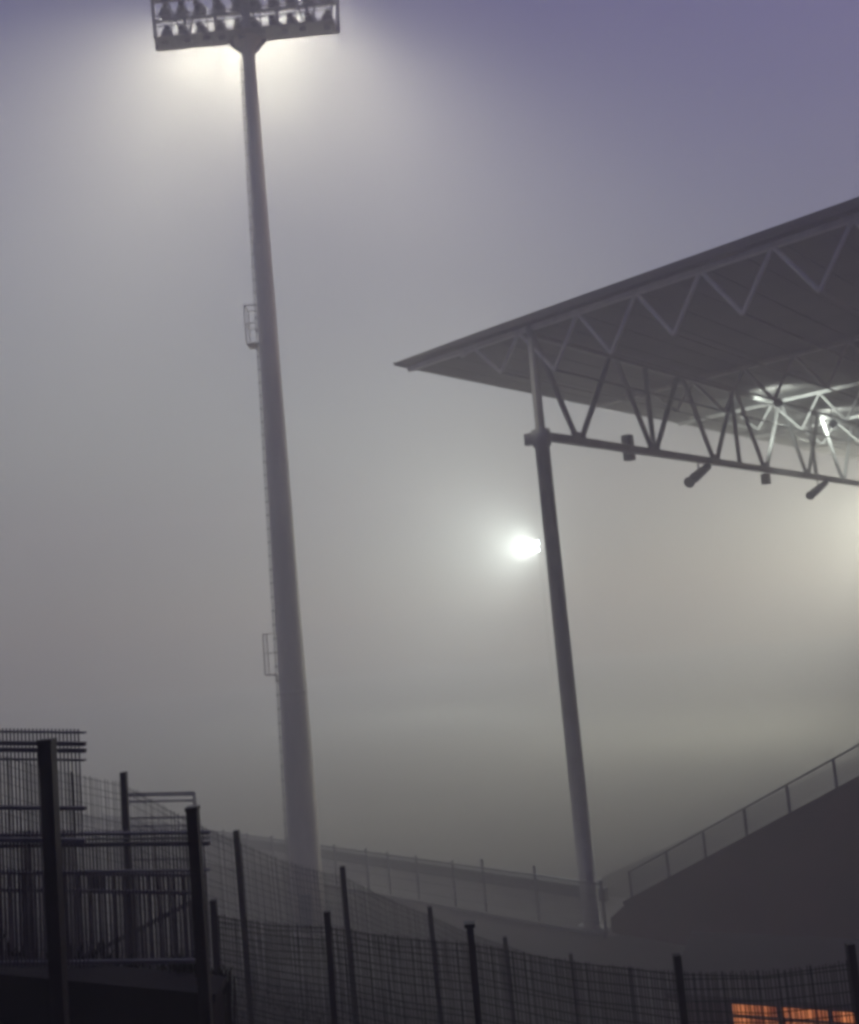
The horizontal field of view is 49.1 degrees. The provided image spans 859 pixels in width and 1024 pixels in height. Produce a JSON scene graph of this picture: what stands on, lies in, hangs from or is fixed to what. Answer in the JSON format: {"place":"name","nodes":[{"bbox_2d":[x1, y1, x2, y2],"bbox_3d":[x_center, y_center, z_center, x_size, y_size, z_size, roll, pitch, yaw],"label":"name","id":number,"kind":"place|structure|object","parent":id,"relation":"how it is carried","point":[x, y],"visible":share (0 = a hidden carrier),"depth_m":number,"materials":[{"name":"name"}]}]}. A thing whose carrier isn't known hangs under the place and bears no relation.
{"place":"outdoors","nodes":[
{"label":"outdoors","id":0,"kind":"place"},
{"bbox_2d":[0,810,626,936],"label":"track","id":1,"kind":"structure","parent":0,"point":[614,905],"depth_m":44.17,"materials":[{"name":"grey"}]},
{"bbox_2d":[11,804,608,901],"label":"barrier wall","id":2,"kind":"structure","parent":1,"relation":"on","point":[396,861],"depth_m":47.68,"materials":[{"name":"paint"}]},
{"bbox_2d":[0,643,858,882],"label":"pitch","id":3,"kind":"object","parent":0,"point":[463,763],"visible":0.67,"depth_m":92.49,"materials":[{"name":"plant"}]},
{"bbox_2d":[0,635,858,1023],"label":"ground","id":4,"kind":"structure","parent":0,"point":[626,951],"depth_m":37.37,"materials":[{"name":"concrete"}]},
{"bbox_2d":[0,728,88,1023],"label":"bar fence","id":5,"kind":"object","parent":4,"relation":"on","point":[50,840],"visible":1,"depth_m":4.83,"materials":[{"name":"metal"}]},
{"bbox_2d":[0,869,206,970],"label":"bar fence","id":6,"kind":"object","parent":4,"relation":"on","point":[115,911],"visible":0.06,"depth_m":8.62,"materials":[{"name":"metal"}]},
{"bbox_2d":[0,805,213,1023],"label":"bar fence","id":7,"kind":"object","parent":4,"relation":"on","point":[194,843],"visible":0.79,"depth_m":5.41,"materials":[{"name":"metal"}]},
{"bbox_2d":[0,955,226,1023],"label":"plinth wall","id":8,"kind":"structure","parent":4,"relation":"on","point":[103,994],"depth_m":5.47,"materials":[{"name":"concrete"}]},
{"bbox_2d":[89,900,194,958],"bbox_3d":[-4.041,6.566,13.310,1.643,1.691,0.070,1,-9,-42],"label":"handrail","id":9,"kind":"object","parent":4,"relation":"on","point":[154,923],"visible":0.09,"depth_m":13.49,"materials":[{"name":"black metal"}]},
{"bbox_2d":[128,791,195,860],"bbox_3d":[-8.188,11.266,28.959,2.243,5.289,0.090,-5,-7,0],"label":"railing","id":10,"kind":"object","parent":4,"relation":"on","point":[179,793],"visible":0.28,"depth_m":29.20,"materials":[{"name":"grey metal"}]},
{"bbox_2d":[150,0,339,937],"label":"floodlight mast","id":11,"kind":"object","parent":4,"relation":"on","point":[248,36],"visible":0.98,"depth_m":41.45,"materials":[{"name":"metal"}]},
{"bbox_2d":[299,894,312,924],"bbox_3d":[-5.096,16.380,38.720,0.480,1.200,0.180,-5,-7,1],"label":"access door","id":12,"kind":"structure","parent":11,"relation":"in","point":[305,895],"depth_m":38.67,"materials":[{"name":"grey paint"}]},
{"bbox_2d":[0,930,499,1023],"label":"weeds","id":13,"kind":"object","parent":4,"relation":"on","point":[226,990],"visible":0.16,"depth_m":5.92,"materials":[{"name":"black plant"}]},
{"bbox_2d":[0,756,637,1023],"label":"wire fence","id":14,"kind":"object","parent":4,"relation":"on","point":[238,849],"visible":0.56,"depth_m":11.99,"materials":[{"name":"black metal"}]},
{"bbox_2d":[102,813,607,937],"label":"perimeter fence","id":15,"kind":"object","parent":4,"relation":"on","point":[526,920],"visible":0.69,"depth_m":42.30,"materials":[{"name":"metal"}]},
{"bbox_2d":[210,898,858,1023],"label":"post fence","id":16,"kind":"object","parent":4,"relation":"on","point":[851,964],"visible":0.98,"depth_m":7.52,"materials":[{"name":"black metal"}]},
{"bbox_2d":[530,537,557,693],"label":"floodlight mast","id":17,"kind":"object","parent":4,"relation":"on","point":[539,556],"visible":1,"depth_m":150.61,"materials":[{"name":"metal"}]},
{"bbox_2d":[393,197,858,945],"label":"grandstand","id":18,"kind":"object","parent":4,"relation":"on","point":[737,337],"visible":0.98,"depth_m":39.33,"materials":[{"name":"grey paint"}]},
{"bbox_2d":[621,434,635,460],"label":"loudspeaker","id":19,"kind":"object","parent":18,"relation":"attached to","point":[628,439],"visible":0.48,"depth_m":45.55,"materials":[{"name":"plastic"}]},
{"bbox_2d":[684,462,710,487],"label":"hanging fitting","id":20,"kind":"object","parent":18,"relation":"hanging from","point":[693,478],"visible":1,"depth_m":49.39,"materials":[{"name":"grey paint"}]},
{"bbox_2d":[628,744,858,896],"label":"railing","id":21,"kind":"object","parent":18,"relation":"on","point":[745,817],"visible":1,"depth_m":33.34,"materials":[{"name":"metal"}]},
{"bbox_2d":[760,472,770,484],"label":"hanging box","id":22,"kind":"object","parent":18,"relation":"hanging from","point":[765,478],"visible":1,"depth_m":56.28,"materials":[{"name":"plastic"}]},
{"bbox_2d":[773,387,782,406],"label":"roof lamp","id":23,"kind":"object","parent":18,"relation":"hanging from","point":[776,404],"visible":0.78,"depth_m":55.07,"materials":[{"name":"grey metal"}]},
{"bbox_2d":[806,480,828,499],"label":"hanging fitting","id":24,"kind":"object","parent":18,"relation":"hanging from","point":[812,493],"visible":1,"depth_m":61.90,"materials":[{"name":"grey paint"}]},
{"bbox_2d":[829,410,836,427],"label":"roof lamp","id":25,"kind":"object","parent":18,"relation":"hanging from","point":[832,423],"visible":1,"depth_m":63.61,"materials":[{"name":"grey metal"}]},
{"bbox_2d":[666,931,858,1023],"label":"ticket hut","id":26,"kind":"object","parent":4,"relation":"on","point":[710,952],"visible":0.63,"depth_m":24.38,"materials":[{"name":"metal"}]},
{"bbox_2d":[730,1004,779,1023],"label":"window","id":27,"kind":"structure","parent":26,"relation":"in","point":[731,1005],"depth_m":22.99,"materials":[{"name":"orange glass"}]},
{"bbox_2d":[779,1007,830,1023],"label":"window","id":28,"kind":"structure","parent":26,"relation":"in","point":[786,1014],"depth_m":22.55,"materials":[{"name":"orange glass"}]},
{"bbox_2d":[830,1011,854,1023],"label":"window","id":29,"kind":"structure","parent":26,"relation":"in","point":[843,1013],"depth_m":22.22,"materials":[{"name":"orange glass"}]},
{"bbox_2d":[0,0,858,711],"label":"sky","id":30,"kind":"structure","parent":0,"point":[438,172],"materials":[{"name":"grey"}]}
]}

